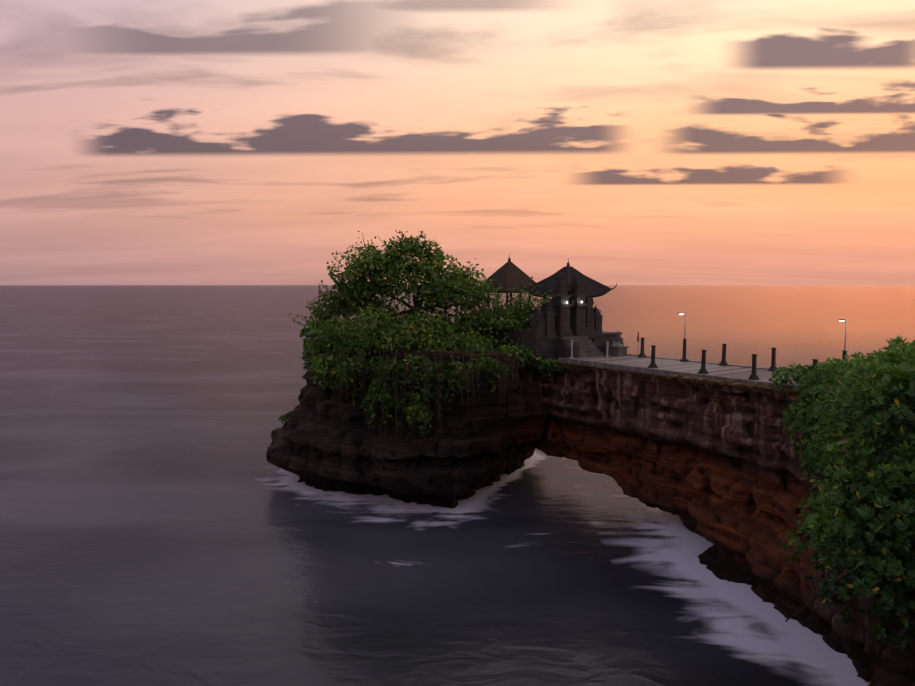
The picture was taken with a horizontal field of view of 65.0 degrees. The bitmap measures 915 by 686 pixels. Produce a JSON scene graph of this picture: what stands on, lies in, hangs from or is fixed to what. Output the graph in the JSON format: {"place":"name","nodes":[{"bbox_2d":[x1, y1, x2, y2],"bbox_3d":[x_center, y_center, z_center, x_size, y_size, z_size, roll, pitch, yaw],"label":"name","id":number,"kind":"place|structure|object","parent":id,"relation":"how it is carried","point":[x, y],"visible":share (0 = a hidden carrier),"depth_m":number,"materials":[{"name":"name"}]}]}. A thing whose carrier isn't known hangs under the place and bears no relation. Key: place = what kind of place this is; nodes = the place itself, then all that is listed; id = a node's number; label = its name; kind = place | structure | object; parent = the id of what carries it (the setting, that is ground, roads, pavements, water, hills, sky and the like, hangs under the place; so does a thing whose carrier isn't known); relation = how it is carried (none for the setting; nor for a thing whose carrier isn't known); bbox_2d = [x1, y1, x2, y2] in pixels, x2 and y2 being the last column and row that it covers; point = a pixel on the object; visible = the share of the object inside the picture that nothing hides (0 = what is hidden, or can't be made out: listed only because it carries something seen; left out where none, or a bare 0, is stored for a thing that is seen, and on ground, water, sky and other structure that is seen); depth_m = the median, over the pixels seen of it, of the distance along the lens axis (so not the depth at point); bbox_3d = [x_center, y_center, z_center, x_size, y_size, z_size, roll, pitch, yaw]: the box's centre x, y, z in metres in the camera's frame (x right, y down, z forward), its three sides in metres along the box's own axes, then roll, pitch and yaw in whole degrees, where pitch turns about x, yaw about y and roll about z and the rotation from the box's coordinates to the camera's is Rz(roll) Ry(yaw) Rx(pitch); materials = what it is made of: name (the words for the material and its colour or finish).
{"place":"outdoors","nodes":[
{"label":"outdoors","id":0,"kind":"place"},
{"bbox_2d":[0,285,914,685],"bbox_3d":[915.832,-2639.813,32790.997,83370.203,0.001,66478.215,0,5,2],"label":"sea","id":1,"kind":"structure","parent":0,"point":[164,521],"depth_m":42.60,"materials":[{"name":"liquid"}]},
{"bbox_2d":[266,338,914,685],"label":"rock formation","id":2,"kind":"object","parent":1,"relation":"in","point":[720,468],"visible":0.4,"depth_m":44.54,"materials":[{"name":"brown stone"}]},
{"bbox_2d":[278,411,291,424],"bbox_3d":[-12.940,5.904,55.686,1.910,1.190,1.507,0,5,2],"label":"ledge fern","id":3,"kind":"object","parent":2,"relation":"on","point":[284,417],"visible":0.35,"depth_m":55.35,"materials":[{"name":"green plant"}]},
{"bbox_2d":[290,231,563,436],"bbox_3d":[-2.817,-1.183,52.738,21.010,14.133,13.814,0,5,2],"label":"foliage","id":4,"kind":"object","parent":2,"relation":"on","point":[440,293],"depth_m":51.27,"materials":[{"name":"green plant"}]},
{"bbox_2d":[285,230,560,328],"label":"tree sprigs","id":5,"kind":"object","parent":4,"relation":"on","point":[496,296],"visible":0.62,"depth_m":52.16,"materials":[{"name":"green plant"}]},
{"bbox_2d":[324,347,522,448],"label":"hanging vines","id":6,"kind":"object","parent":4,"relation":"hanging from","point":[438,392],"visible":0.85,"depth_m":47.36,"materials":[{"name":"green plant"}]},
{"bbox_2d":[332,343,513,422],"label":"hanging leaves","id":7,"kind":"object","parent":6,"relation":"attached to","point":[509,354],"visible":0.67,"depth_m":47.37,"materials":[{"name":"green plant"}]},
{"bbox_2d":[427,321,621,365],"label":"temple platform","id":8,"kind":"structure","parent":2,"relation":"on","point":[557,347],"depth_m":49.97,"materials":[{"name":"stone"}]},
{"bbox_2d":[444,272,483,322],"bbox_3d":[0.120,-3.698,59.480,3.100,5.050,3.100,-3,6,-35],"label":"bale","id":9,"kind":"object","parent":8,"relation":"on","point":[460,306],"depth_m":59.31,"materials":[{"name":"brown wood"}]},
{"bbox_2d":[475,254,535,328],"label":"pavilion","id":10,"kind":"structure","parent":8,"relation":"on","point":[508,275],"depth_m":56.22,"materials":[{"name":"brown wood"}]},
{"bbox_2d":[530,272,602,336],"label":"temple gate","id":11,"kind":"structure","parent":8,"relation":"on","point":[576,313],"depth_m":50.53,"materials":[{"name":"stone"}]},
{"bbox_2d":[520,259,616,306],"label":"roof","id":12,"kind":"structure","parent":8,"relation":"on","point":[594,288],"depth_m":53.40,"materials":[{"name":"brown wood"}]},
{"bbox_2d":[550,361,799,394],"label":"cliff top dry grass","id":13,"kind":"structure","parent":2,"relation":"on","point":[677,376],"depth_m":37.94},
{"bbox_2d":[558,354,801,389],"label":"walkway deck","id":14,"kind":"structure","parent":2,"relation":"on","point":[665,366],"depth_m":43.06,"materials":[{"name":"concrete"}]},
{"bbox_2d":[569,340,573,358],"bbox_3d":[7.669,0.429,48.151,0.220,1.250,0.220,-3,6,-35],"label":"sign post","id":15,"kind":"object","parent":14,"relation":"on","point":[571,357],"visible":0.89,"depth_m":48.12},
{"bbox_2d":[605,341,609,362],"bbox_3d":[9.553,0.574,45.752,0.220,1.350,0.220,-3,6,-35],"label":"sign post","id":16,"kind":"object","parent":14,"relation":"on","point":[606,361],"visible":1,"depth_m":45.71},
{"bbox_2d":[609,332,628,355],"bbox_3d":[11.271,0.049,50.308,1.000,1.660,1.000,-3,6,-35],"label":"guardian statue","id":17,"kind":"object","parent":14,"relation":"on","point":[618,348],"visible":0.98,"depth_m":50.10,"materials":[{"name":"stone"}]},
{"bbox_2d":[638,338,645,357],"bbox_3d":[12.654,0.303,49.160,0.420,1.340,0.420,-3,5,-35],"label":"bollard","id":18,"kind":"object","parent":14,"relation":"on","point":[642,354],"visible":0.94,"depth_m":49.09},
{"bbox_2d":[648,345,657,367],"bbox_3d":[11.680,0.813,42.856,0.420,1.340,0.420,-2,5,-35],"label":"bollard","id":19,"kind":"object","parent":14,"relation":"on","point":[652,364],"visible":0.96,"depth_m":42.79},
{"bbox_2d":[678,313,688,361],"bbox_3d":[14.489,-0.363,46.156,0.808,3.151,0.420,-3,6,-35],"label":"lamp post","id":20,"kind":"object","parent":14,"relation":"on","point":[683,359],"visible":1,"depth_m":46.24,"materials":[{"name":"grey metal"}]},
{"bbox_2d":[698,350,707,373],"bbox_3d":[13.707,1.043,40.013,0.420,1.340,0.420,-2,5,-35],"label":"bollard","id":21,"kind":"object","parent":14,"relation":"on","point":[702,370],"visible":0.98,"depth_m":39.95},
{"bbox_2d":[719,344,727,365],"bbox_3d":[16.328,0.720,44.009,0.420,1.340,0.420,-1,4,-35],"label":"bollard","id":22,"kind":"object","parent":14,"relation":"on","point":[723,362],"visible":1,"depth_m":43.94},
{"bbox_2d":[748,354,759,379],"bbox_3d":[15.479,1.248,37.477,0.420,1.340,0.420,-4,6,-35],"label":"bollard","id":23,"kind":"object","parent":14,"relation":"on","point":[753,376],"visible":0.98,"depth_m":37.41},
{"bbox_2d":[768,347,777,370],"bbox_3d":[18.193,0.935,41.344,0.420,1.340,0.420,-3,6,-35],"label":"bollard","id":24,"kind":"object","parent":14,"relation":"on","point":[773,367],"visible":0.96,"depth_m":41.28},
{"bbox_2d":[839,319,846,366],"bbox_3d":[20.345,0.305,37.905,0.808,3.151,0.420,-3,6,-35],"label":"lamp post","id":25,"kind":"object","parent":14,"relation":"on","point":[844,351],"visible":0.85,"depth_m":37.95,"materials":[{"name":"grey metal"}]},
{"bbox_2d":[769,351,906,400],"bbox_3d":[22.090,1.958,29.210,10.953,4.022,16.340,-1,5,-15],"label":"hedge","id":26,"kind":"object","parent":2,"relation":"on","point":[798,370],"visible":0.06,"depth_m":34.30,"materials":[{"name":"green plant"}]},
{"bbox_2d":[781,335,914,654],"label":"bush","id":27,"kind":"object","parent":2,"relation":"on","point":[826,504],"visible":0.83,"depth_m":13.39,"materials":[{"name":"green plant"}]},
{"bbox_2d":[785,362,901,628],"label":"branches","id":28,"kind":"object","parent":27,"relation":"on","point":[826,589],"visible":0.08,"depth_m":14.32,"materials":[{"name":"brown plant"}]},
{"bbox_2d":[808,376,914,490],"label":"leaves","id":29,"kind":"object","parent":2,"relation":"on","point":[877,440],"visible":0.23,"depth_m":14.62,"materials":[{"name":"green plant"}]},
{"bbox_2d":[0,0,914,284],"label":"sky","id":30,"kind":"structure","parent":0,"point":[143,142],"materials":[{"name":"orange"}]}
]}

